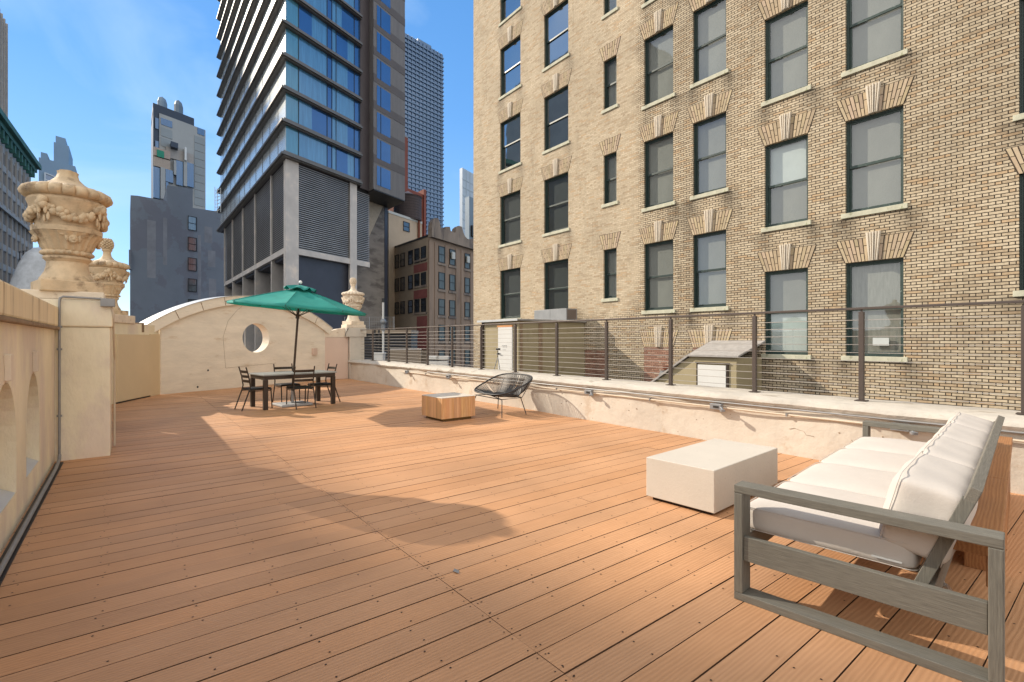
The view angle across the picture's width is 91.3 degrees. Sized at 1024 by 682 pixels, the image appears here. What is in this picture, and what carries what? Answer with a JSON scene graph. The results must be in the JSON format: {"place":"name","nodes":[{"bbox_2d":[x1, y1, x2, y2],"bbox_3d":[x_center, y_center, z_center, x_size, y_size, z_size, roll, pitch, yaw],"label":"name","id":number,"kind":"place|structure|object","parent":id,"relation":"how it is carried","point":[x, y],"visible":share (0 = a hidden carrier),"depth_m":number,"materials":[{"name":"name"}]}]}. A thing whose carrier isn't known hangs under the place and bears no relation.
{"place":"outdoors","nodes":[
{"label":"outdoors","id":0,"kind":"place"},
{"bbox_2d":[0,13,7,116],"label":"dark office tower","id":1,"kind":"structure","parent":0,"point":[4,65],"depth_m":165.46,"materials":[{"name":"grey stone"}]},
{"bbox_2d":[0,107,41,283],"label":"office building","id":2,"kind":"structure","parent":0,"point":[20,164],"depth_m":99.56,"materials":[{"name":"grey concrete"}]},
{"bbox_2d":[10,247,45,288],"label":"white dome","id":3,"kind":"structure","parent":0,"point":[30,267],"depth_m":67.59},
{"bbox_2d":[0,280,59,553],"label":"parapet wall","id":4,"kind":"structure","parent":0,"point":[28,324],"depth_m":4.18,"materials":[{"name":"beige paint"}]},
{"bbox_2d":[39,136,76,246],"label":"blue grey tower","id":5,"kind":"structure","parent":0,"point":[63,158],"depth_m":307.77,"materials":[{"name":"blue glass"}]},
{"bbox_2d":[129,185,223,322],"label":"grey building","id":6,"kind":"structure","parent":0,"point":[176,254],"depth_m":87.63,"materials":[{"name":"grey concrete"}]},
{"bbox_2d":[188,216,196,230],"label":"window","id":7,"kind":"structure","parent":6,"relation":"in","point":[192,221],"depth_m":90.59,"materials":[{"name":"blue glass"}]},
{"bbox_2d":[188,237,196,251],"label":"window","id":8,"kind":"structure","parent":6,"relation":"in","point":[192,242],"depth_m":90.59,"materials":[{"name":"pink glass"}]},
{"bbox_2d":[188,257,196,270],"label":"window","id":9,"kind":"structure","parent":6,"relation":"in","point":[192,262],"depth_m":90.59,"materials":[{"name":"glass"}]},
{"bbox_2d":[188,278,196,291],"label":"window","id":10,"kind":"structure","parent":6,"relation":"in","point":[192,283],"depth_m":90.59,"materials":[{"name":"grey glass"}]},
{"bbox_2d":[151,97,205,209],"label":"patchwork tower","id":11,"kind":"structure","parent":0,"point":[178,148],"depth_m":156.36,"materials":[{"name":"grey concrete"}]},
{"bbox_2d":[153,166,159,198],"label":"window","id":12,"kind":"structure","parent":11,"relation":"in","point":[156,171],"depth_m":150.19,"materials":[{"name":"blue glass"}]},
{"bbox_2d":[161,118,171,127],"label":"window","id":13,"kind":"structure","parent":11,"relation":"in","point":[165,122],"depth_m":153.38,"materials":[{"name":"blue glass"}]},
{"bbox_2d":[165,169,172,183],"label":"window","id":14,"kind":"structure","parent":11,"relation":"in","point":[168,173],"depth_m":153.42,"materials":[{"name":"blue glass"}]},
{"bbox_2d":[176,160,182,186],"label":"window","id":15,"kind":"structure","parent":11,"relation":"in","point":[179,165],"depth_m":156.02,"materials":[{"name":"blue glass"}]},
{"bbox_2d":[187,162,193,187],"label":"window","id":16,"kind":"structure","parent":11,"relation":"in","point":[190,167],"depth_m":158.98,"materials":[{"name":"blue glass"}]},
{"bbox_2d":[140,295,332,393],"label":"arched wall","id":17,"kind":"structure","parent":0,"point":[202,347],"depth_m":15.05,"materials":[{"name":"paint"}]},
{"bbox_2d":[0,0,472,315],"label":"sky","id":18,"kind":"structure","parent":0,"point":[90,74],"materials":[{"name":"blue"}]},
{"bbox_2d":[389,135,425,235],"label":"red brick building","id":19,"kind":"structure","parent":0,"point":[422,193],"depth_m":86.48,"materials":[{"name":"red brick"}]},
{"bbox_2d":[405,33,443,234],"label":"glass skyscraper","id":20,"kind":"structure","parent":0,"point":[424,96],"depth_m":222.13,"materials":[{"name":"blue glass"}]},
{"bbox_2d":[460,168,472,229],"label":"white tower","id":21,"kind":"structure","parent":0,"point":[466,183],"depth_m":261.98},
{"bbox_2d":[465,196,472,238],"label":"grey blue block","id":22,"kind":"structure","parent":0,"point":[468,217],"depth_m":150.77,"materials":[{"name":"grey concrete"}]},
{"bbox_2d":[0,379,1023,681],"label":"deck","id":23,"kind":"structure","parent":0,"point":[218,535],"depth_m":3.23,"materials":[{"name":"brown wood"}]},
{"bbox_2d":[0,454,63,585],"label":"floor conduit","id":24,"kind":"object","parent":23,"relation":"on","point":[13,547],"visible":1,"depth_m":3.90,"materials":[{"name":"grey metal"}]},
{"bbox_2d":[21,289,113,461],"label":"square pillar","id":25,"kind":"structure","parent":23,"relation":"on","point":[86,378],"depth_m":6.18,"materials":[{"name":"beige paint"}]},
{"bbox_2d":[17,169,112,292],"bbox_3d":[-5.604,-1.355,6.311,0.894,1.530,0.894,0,0,38],"label":"garden urn","id":26,"kind":"object","parent":25,"relation":"on","point":[64,214],"visible":1,"depth_m":6.10,"materials":[{"name":"pale weathered carved stone"}]},
{"bbox_2d":[57,295,115,453],"bbox_3d":[-5.421,0.451,6.402,0.550,1.978,0.701,0,0,-38],"label":"electrical conduit","id":27,"kind":"object","parent":25,"relation":"attached to","point":[105,302],"visible":0.94,"depth_m":6.03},
{"bbox_2d":[111,314,159,403],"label":"corner panel wall","id":28,"kind":"structure","parent":23,"relation":"on","point":[137,350],"depth_m":12.22,"materials":[{"name":"beige paint"}]},
{"bbox_2d":[88,238,129,315],"bbox_3d":[-9.871,-1.535,12.200,0.894,1.890,0.894,0,0,1],"label":"garden urn","id":29,"kind":"object","parent":28,"relation":"on","point":[109,272],"visible":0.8,"depth_m":12.06,"materials":[{"name":"stone"}]},
{"bbox_2d":[115,334,150,401],"bbox_3d":[-9.214,0.642,12.190,0.058,1.565,1.500,0,0,-11],"label":"door panel","id":30,"kind":"structure","parent":28,"relation":"in","point":[132,351],"depth_m":12.09,"materials":[{"name":"beige paint"}]},
{"bbox_2d":[234,367,272,410],"bbox_3d":[-5.487,1.010,10.628,0.450,0.908,0.631,0,0,43],"label":"dining chair","id":31,"kind":"object","parent":23,"relation":"on","point":[251,389],"visible":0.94,"depth_m":10.51,"materials":[{"name":"brown metal"}]},
{"bbox_2d":[272,363,300,401],"bbox_3d":[-5.270,1.010,11.681,0.450,0.908,0.631,0,0,-43],"label":"dining chair","id":32,"kind":"object","parent":23,"relation":"on","point":[281,385],"visible":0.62,"depth_m":11.63,"materials":[{"name":"brown metal"}]},
{"bbox_2d":[249,370,336,409],"bbox_3d":[-4.905,1.090,11.244,0.920,0.740,1.600,0,0,45],"label":"dining table","id":33,"kind":"object","parent":23,"relation":"on","point":[265,377],"visible":0.95,"depth_m":10.97,"materials":[{"name":"brown metal"}]},
{"bbox_2d":[226,280,365,407],"bbox_3d":[-4.801,0.059,11.244,2.793,2.801,2.791,0,0,-38],"label":"patio umbrella","id":34,"kind":"object","parent":23,"relation":"on","point":[299,298],"visible":0.98,"depth_m":10.81,"materials":[{"name":"fabric"}]},
{"bbox_2d":[286,366,316,409],"bbox_3d":[-4.575,1.010,10.856,0.450,0.908,0.631,0,0,-43],"label":"dining chair","id":35,"kind":"object","parent":23,"relation":"on","point":[294,388],"visible":1,"depth_m":10.75,"materials":[{"name":"brown metal"}]},
{"bbox_2d":[307,363,340,403],"bbox_3d":[-4.420,1.010,11.759,0.450,0.908,0.631,0,0,45],"label":"dining chair","id":36,"kind":"object","parent":23,"relation":"on","point":[324,384],"visible":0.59,"depth_m":11.68,"materials":[{"name":"brown metal"}]},
{"bbox_2d":[325,328,347,379],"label":"end panel wall","id":37,"kind":"structure","parent":23,"relation":"on","point":[336,346],"depth_m":18.73,"materials":[{"name":"paint"}]},
{"bbox_2d":[341,324,365,378],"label":"square pillar","id":38,"kind":"structure","parent":23,"relation":"on","point":[355,334],"depth_m":18.99,"materials":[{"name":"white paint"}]},
{"bbox_2d":[341,278,364,324],"bbox_3d":[-6.119,-1.497,19.273,0.859,1.814,0.859,0,0,35],"label":"garden urn","id":39,"kind":"object","parent":38,"relation":"on","point":[353,297],"visible":0.86,"depth_m":19.05,"materials":[{"name":"stone"}]},
{"bbox_2d":[422,392,474,421],"bbox_3d":[-1.194,1.245,9.395,0.723,0.430,0.723,0,0,-39],"label":"cube table","id":40,"kind":"object","parent":23,"relation":"on","point":[450,406],"visible":1,"depth_m":9.14,"materials":[{"name":"brown wood"}]},
{"bbox_2d":[474,373,532,417],"bbox_3d":[-0.201,1.074,10.096,0.880,0.779,1.370,0,0,-34],"label":"string chair","id":41,"kind":"object","parent":23,"relation":"on","point":[517,391],"visible":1,"depth_m":10.27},
{"bbox_2d":[348,359,1023,494],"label":"parapet wall","id":42,"kind":"structure","parent":23,"relation":"on","point":[817,439],"depth_m":7.28,"materials":[{"name":"white paint"}]},
{"bbox_2d":[374,352,385,359],"bbox_3d":[-7.961,1.901,30.000,0.680,2.319,0.680,0,0,0],"label":"white bin","id":43,"kind":"object","parent":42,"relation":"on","point":[380,355],"visible":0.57,"depth_m":29.71,"materials":[{"name":"paint"}]},
{"bbox_2d":[361,300,1023,414],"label":"cable railing","id":44,"kind":"object","parent":42,"relation":"on","point":[861,344],"visible":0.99,"depth_m":7.12,"materials":[{"name":"brown metal"}]},
{"bbox_2d":[401,371,1023,442],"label":"wall conduit","id":45,"kind":"object","parent":42,"relation":"attached to","point":[899,420],"depth_m":6.87,"materials":[{"name":"grey metal"}]},
{"bbox_2d":[710,403,724,411],"bbox_3d":[2.912,0.948,7.046,0.119,0.095,0.280,0,0,-16],"label":"junction box","id":46,"kind":"object","parent":42,"relation":"attached to","point":[716,406],"visible":1,"depth_m":7.05,"materials":[{"name":"grey metal"}]},
{"bbox_2d":[646,438,777,514],"bbox_3d":[1.944,1.268,4.800,1.320,0.385,0.650,0,0,-42],"label":"block table","id":47,"kind":"object","parent":23,"relation":"on","point":[704,476],"visible":0.97,"depth_m":4.47,"materials":[{"name":"concrete"}]},
{"bbox_2d":[734,411,1004,681],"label":"outdoor sofa","id":48,"kind":"object","parent":23,"relation":"on","point":[904,504],"visible":1,"depth_m":2.51,"materials":[{"name":"white fabric"}]},
{"bbox_2d":[953,436,1012,586],"bbox_3d":[3.337,1.185,3.508,3.580,0.550,0.210,0,0,-44],"label":"wooden bench","id":49,"kind":"object","parent":23,"relation":"on","point":[992,511],"visible":0.48,"depth_m":3.03,"materials":[{"name":"brown wood"}]},
{"bbox_3d":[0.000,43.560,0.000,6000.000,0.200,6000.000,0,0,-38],"label":"ground","id":50,"kind":"structure","parent":0,"visible":0},
{"bbox_2d":[216,0,404,351],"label":"hotel tower","id":51,"kind":"structure","parent":50,"relation":"on","point":[310,133],"depth_m":55.44,"materials":[{"name":"grey metal"}]},
{"bbox_2d":[377,166,389,189],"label":"wing window","id":52,"kind":"structure","parent":51,"relation":"in","point":[383,175],"depth_m":58.33,"materials":[{"name":"blue glass"}]},
{"bbox_2d":[377,139,389,163],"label":"wing window","id":53,"kind":"structure","parent":51,"relation":"in","point":[383,149],"depth_m":58.33,"materials":[{"name":"blue glass"}]},
{"bbox_2d":[377,112,389,137],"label":"wing window","id":54,"kind":"structure","parent":51,"relation":"in","point":[383,123],"depth_m":58.33,"materials":[{"name":"blue glass"}]},
{"bbox_2d":[377,85,389,111],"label":"wing window","id":55,"kind":"structure","parent":51,"relation":"in","point":[383,97],"depth_m":58.33,"materials":[{"name":"blue glass"}]},
{"bbox_2d":[377,59,389,85],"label":"wing window","id":56,"kind":"structure","parent":51,"relation":"in","point":[383,71],"depth_m":58.33,"materials":[{"name":"blue glass"}]},
{"bbox_2d":[377,32,389,59],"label":"wing window","id":57,"kind":"structure","parent":51,"relation":"in","point":[383,45],"depth_m":58.33,"materials":[{"name":"blue glass"}]},
{"bbox_2d":[377,5,389,33],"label":"wing window","id":58,"kind":"structure","parent":51,"relation":"in","point":[383,19],"depth_m":58.33,"materials":[{"name":"blue glass"}]},
{"bbox_2d":[357,201,387,329],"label":"concrete block","id":59,"kind":"structure","parent":50,"relation":"on","point":[372,282],"depth_m":62.74,"materials":[{"name":"grey concrete"}]},
{"bbox_2d":[388,210,421,329],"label":"penthouse building","id":60,"kind":"structure","parent":50,"relation":"on","point":[402,229],"depth_m":71.10,"materials":[{"name":"beige paint"}]},
{"bbox_2d":[393,191,421,237],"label":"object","id":61,"kind":"structure","parent":60,"relation":"on","point":[411,206],"depth_m":74.33,"materials":[{"name":"metal"}]},
{"bbox_2d":[395,218,472,367],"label":"loft building","id":62,"kind":"structure","parent":50,"relation":"on","point":[434,277],"depth_m":66.67,"materials":[{"name":"brown brick"}]},
{"bbox_2d":[400,277,404,290],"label":"window","id":63,"kind":"structure","parent":62,"relation":"in","point":[402,279],"depth_m":69.10,"materials":[{"name":"black glass"}]},
{"bbox_2d":[408,250,412,264],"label":"window","id":64,"kind":"structure","parent":62,"relation":"in","point":[410,253],"depth_m":67.15,"materials":[{"name":"black glass"}]},
{"bbox_2d":[408,275,412,289],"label":"window","id":65,"kind":"structure","parent":62,"relation":"in","point":[410,278],"depth_m":67.15,"materials":[{"name":"glass"}]},
{"bbox_2d":[414,248,419,263],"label":"window","id":66,"kind":"structure","parent":62,"relation":"in","point":[416,251],"depth_m":65.53,"materials":[{"name":"black glass"}]},
{"bbox_2d":[414,273,419,288],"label":"window","id":67,"kind":"structure","parent":62,"relation":"in","point":[416,276],"depth_m":65.71,"materials":[{"name":"black glass"}]},
{"bbox_2d":[414,299,419,312],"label":"window","id":68,"kind":"structure","parent":62,"relation":"in","point":[417,301],"depth_m":65.69,"materials":[{"name":"black glass"}]},
{"bbox_2d":[439,246,444,262],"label":"window","id":69,"kind":"structure","parent":62,"relation":"in","point":[441,249],"depth_m":64.99,"materials":[{"name":"blue glass"}]},
{"bbox_2d":[439,272,444,289],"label":"window","id":70,"kind":"structure","parent":62,"relation":"in","point":[441,275],"depth_m":64.99,"materials":[{"name":"blue glass"}]},
{"bbox_2d":[439,299,444,314],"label":"window","id":71,"kind":"structure","parent":62,"relation":"in","point":[441,301],"depth_m":65.04,"materials":[{"name":"blue glass"}]},
{"bbox_2d":[439,325,444,340],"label":"window","id":72,"kind":"structure","parent":62,"relation":"in","point":[441,334],"depth_m":65.04,"materials":[{"name":"blue glass"}]},
{"bbox_2d":[449,274,454,290],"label":"window","id":73,"kind":"structure","parent":62,"relation":"in","point":[451,277],"depth_m":67.02,"materials":[{"name":"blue glass"}]},
{"bbox_2d":[449,300,454,315],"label":"window","id":74,"kind":"structure","parent":62,"relation":"in","point":[451,302],"depth_m":67.02,"materials":[{"name":"blue glass"}]},
{"bbox_2d":[465,277,469,292],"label":"window","id":75,"kind":"structure","parent":62,"relation":"in","point":[467,280],"depth_m":70.55,"materials":[{"name":"blue glass"}]},
{"bbox_2d":[465,302,469,316],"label":"window","id":76,"kind":"structure","parent":62,"relation":"in","point":[467,304],"depth_m":70.55,"materials":[{"name":"blue glass"}]},
{"bbox_2d":[473,0,1023,410],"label":"brick building","id":77,"kind":"structure","parent":50,"relation":"on","point":[642,158],"depth_m":15.18,"materials":[{"name":"beige brick"}]},
{"bbox_2d":[498,191,521,247],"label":"window","id":78,"kind":"structure","parent":77,"relation":"in","point":[510,204],"depth_m":25.49,"materials":[{"name":"green paint"}]},
{"bbox_2d":[498,113,521,173],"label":"window","id":79,"kind":"structure","parent":77,"relation":"in","point":[510,129],"depth_m":25.40,"materials":[{"name":"glass"}]},
{"bbox_2d":[498,36,521,100],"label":"window","id":80,"kind":"structure","parent":77,"relation":"in","point":[510,55],"depth_m":25.40,"materials":[{"name":"green paint"}]},
{"bbox_2d":[498,0,521,26],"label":"window","id":81,"kind":"structure","parent":77,"relation":"in","point":[509,8],"depth_m":25.53,"materials":[{"name":"green paint"}]},
{"bbox_2d":[501,268,521,318],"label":"window","id":82,"kind":"structure","parent":77,"relation":"in","point":[510,279],"depth_m":25.50,"materials":[{"name":"grey glass"}]},
{"bbox_2d":[542,172,569,236],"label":"window","id":83,"kind":"structure","parent":77,"relation":"in","point":[556,188],"depth_m":22.77,"materials":[{"name":"grey glass"}]},
{"bbox_2d":[542,86,569,154],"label":"window","id":84,"kind":"structure","parent":77,"relation":"in","point":[556,105],"depth_m":22.68,"materials":[{"name":"grey glass"}]},
{"bbox_2d":[542,0,569,72],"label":"window","id":85,"kind":"structure","parent":77,"relation":"in","point":[556,22],"depth_m":22.68,"materials":[{"name":"green paint"}]},
{"bbox_2d":[545,259,567,309],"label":"window","id":86,"kind":"structure","parent":77,"relation":"in","point":[556,272],"depth_m":22.81,"materials":[{"name":"green paint"}]},
{"bbox_2d":[601,248,617,301],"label":"window","id":87,"kind":"structure","parent":77,"relation":"in","point":[611,254],"depth_m":20.22,"materials":[{"name":"grey glass"}]},
{"bbox_2d":[601,152,617,207],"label":"window","id":88,"kind":"structure","parent":77,"relation":"in","point":[610,160],"depth_m":20.21,"materials":[{"name":"grey glass"}]},
{"bbox_2d":[601,56,617,113],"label":"window","id":89,"kind":"structure","parent":77,"relation":"in","point":[611,103],"depth_m":20.19,"materials":[{"name":"grey glass"}]},
{"bbox_2d":[601,0,617,19],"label":"window","id":90,"kind":"structure","parent":77,"relation":"in","point":[611,6],"depth_m":20.19,"materials":[{"name":"green paint"}]},
{"bbox_2d":[641,240,674,313],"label":"window","id":91,"kind":"structure","parent":77,"relation":"in","point":[659,255],"depth_m":18.37,"materials":[{"name":"grey glass"}]},
{"bbox_2d":[641,132,674,212],"bbox_3d":[5.383,-6.075,18.228,0.285,2.610,1.440,0,0,-38],"label":"window","id":92,"kind":"structure","parent":77,"relation":"in","point":[659,151],"depth_m":18.38,"materials":[{"name":"grey glass"}]},
{"bbox_2d":[641,25,674,110],"bbox_3d":[5.383,-9.885,18.228,0.285,2.610,1.440,0,0,-38],"label":"window","id":93,"kind":"structure","parent":77,"relation":"in","point":[658,48],"depth_m":18.38,"materials":[{"name":"green paint"}]},
{"bbox_2d":[690,230,728,311],"bbox_3d":[6.604,-2.265,16.644,0.285,2.610,1.380,0,0,-38],"label":"window","id":94,"kind":"structure","parent":77,"relation":"in","point":[709,248],"depth_m":16.77,"materials":[{"name":"grey glass"}]},
{"bbox_2d":[690,112,728,200],"bbox_3d":[6.604,-6.075,16.644,0.285,2.610,1.380,0,0,-38],"label":"window","id":95,"kind":"structure","parent":77,"relation":"in","point":[709,134],"depth_m":16.77,"materials":[{"name":"grey glass"}]},
{"bbox_2d":[690,0,728,88],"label":"window","id":96,"kind":"structure","parent":77,"relation":"in","point":[709,21],"depth_m":16.77,"materials":[{"name":"green paint"}]},
{"bbox_2d":[761,268,810,358],"bbox_3d":[8.088,-0.755,14.720,0.285,2.610,1.400,0,0,-38],"label":"window","id":97,"kind":"structure","parent":77,"relation":"in","point":[786,290],"depth_m":14.82,"materials":[{"name":"grey glass"}]},
{"bbox_2d":[761,134,810,232],"bbox_3d":[8.088,-4.565,14.720,0.285,2.610,1.400,0,0,-38],"label":"window","id":98,"kind":"structure","parent":77,"relation":"in","point":[786,161],"depth_m":14.82,"materials":[{"name":"grey glass"}]},
{"bbox_2d":[761,0,810,106],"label":"window","id":99,"kind":"structure","parent":77,"relation":"in","point":[786,32],"depth_m":14.82,"materials":[{"name":"grey glass"}]},
{"bbox_2d":[841,258,907,361],"bbox_3d":[9.416,-0.755,12.997,0.285,2.610,1.450,0,0,-38],"label":"window","id":100,"kind":"structure","parent":77,"relation":"in","point":[879,282],"depth_m":13.05,"materials":[{"name":"grey glass"}]},
{"bbox_2d":[841,105,907,218],"bbox_3d":[9.416,-4.565,12.997,0.285,2.610,1.450,0,0,-38],"label":"window","id":101,"kind":"structure","parent":77,"relation":"in","point":[874,142],"depth_m":13.08,"materials":[{"name":"green paint"}]},
{"bbox_2d":[841,0,907,77],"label":"window","id":102,"kind":"structure","parent":77,"relation":"in","point":[874,28],"depth_m":13.12,"materials":[{"name":"grey glass"}]},
{"bbox_2d":[1013,174,1023,296],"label":"window","id":103,"kind":"structure","parent":77,"relation":"in","point":[1020,293],"depth_m":10.86,"materials":[{"name":"green paint"}]},
{"bbox_2d":[1013,0,1023,121],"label":"window","id":104,"kind":"structure","parent":77,"relation":"in","point":[1020,116],"depth_m":10.86,"materials":[{"name":"green paint"}]},
{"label":"lower terrace","id":105,"kind":"structure","parent":50,"relation":"on","visible":0},
{"bbox_2d":[380,298,385,351],"bbox_3d":[-10.296,-0.140,40.000,0.520,6.399,0.495,0,0,-38],"label":"vent mast","id":106,"kind":"object","parent":105,"relation":"on","point":[382,321],"visible":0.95,"depth_m":39.92,"materials":[{"name":"white paint"}]},
{"bbox_2d":[364,330,417,362],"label":"terrace pavilion","id":107,"kind":"structure","parent":105,"relation":"on","point":[397,339],"depth_m":44.10,"materials":[{"name":"grey metal"}]},
{"bbox_2d":[390,349,420,362],"bbox_3d":[-8.073,1.805,38.060,2.349,2.310,0.160,0,0,0],"label":"slatted fence","id":108,"kind":"object","parent":105,"relation":"on","point":[399,355],"visible":0.36,"depth_m":38.00,"materials":[{"name":"metal"}]},
{"bbox_2d":[429,356,438,364],"bbox_3d":[-4.713,2.012,30.250,0.720,2.096,0.600,0,0,0],"label":"fan unit","id":109,"kind":"object","parent":105,"relation":"on","point":[433,359],"visible":0.18,"depth_m":29.96,"materials":[{"name":"white paint"}]},
{"bbox_2d":[436,356,448,365],"bbox_3d":[-4.183,2.012,30.250,0.720,2.096,0.600,0,0,0],"label":"fan unit","id":110,"kind":"object","parent":105,"relation":"on","point":[443,360],"visible":0.27,"depth_m":30.00,"materials":[{"name":"white paint"}]},
{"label":"neighbour roof","id":111,"kind":"structure","parent":0,"visible":0},
{"bbox_2d":[477,318,586,375],"bbox_3d":[0.841,0.383,20.919,3.725,2.395,2.710,0,0,-38],"label":"stair bulkhead","id":112,"kind":"object","parent":111,"relation":"on","point":[571,338],"visible":0.69,"depth_m":19.87,"materials":[{"name":"paint"}]},
{"bbox_2d":[497,325,512,370],"bbox_3d":[-0.306,0.490,19.543,0.118,2.140,0.970,0,0,-38],"label":"door","id":113,"kind":"structure","parent":112,"relation":"in","point":[504,334],"depth_m":19.49,"materials":[{"name":"white paint"}]},
{"bbox_2d":[534,308,576,319],"bbox_3d":[1.859,-1.065,21.601,0.620,0.500,2.054,0,0,-38],"label":"rooftop duct","id":114,"kind":"object","parent":112,"relation":"on","point":[562,314],"visible":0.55,"depth_m":21.02,"materials":[{"name":"grey metal"}]},
{"bbox_2d":[651,340,764,390],"bbox_3d":[6.064,0.795,15.868,1.600,1.570,3.130,0,0,-38],"label":"roof hatch","id":115,"kind":"object","parent":111,"relation":"on","point":[744,346],"visible":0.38,"depth_m":15.02,"materials":[{"name":"paint"}]},
{"bbox_2d":[696,362,729,387],"bbox_3d":[5.926,1.110,14.846,0.064,0.900,1.080,0,0,-38],"label":"door","id":116,"kind":"structure","parent":115,"relation":"in","point":[714,370],"depth_m":14.82,"materials":[{"name":"white paint"}]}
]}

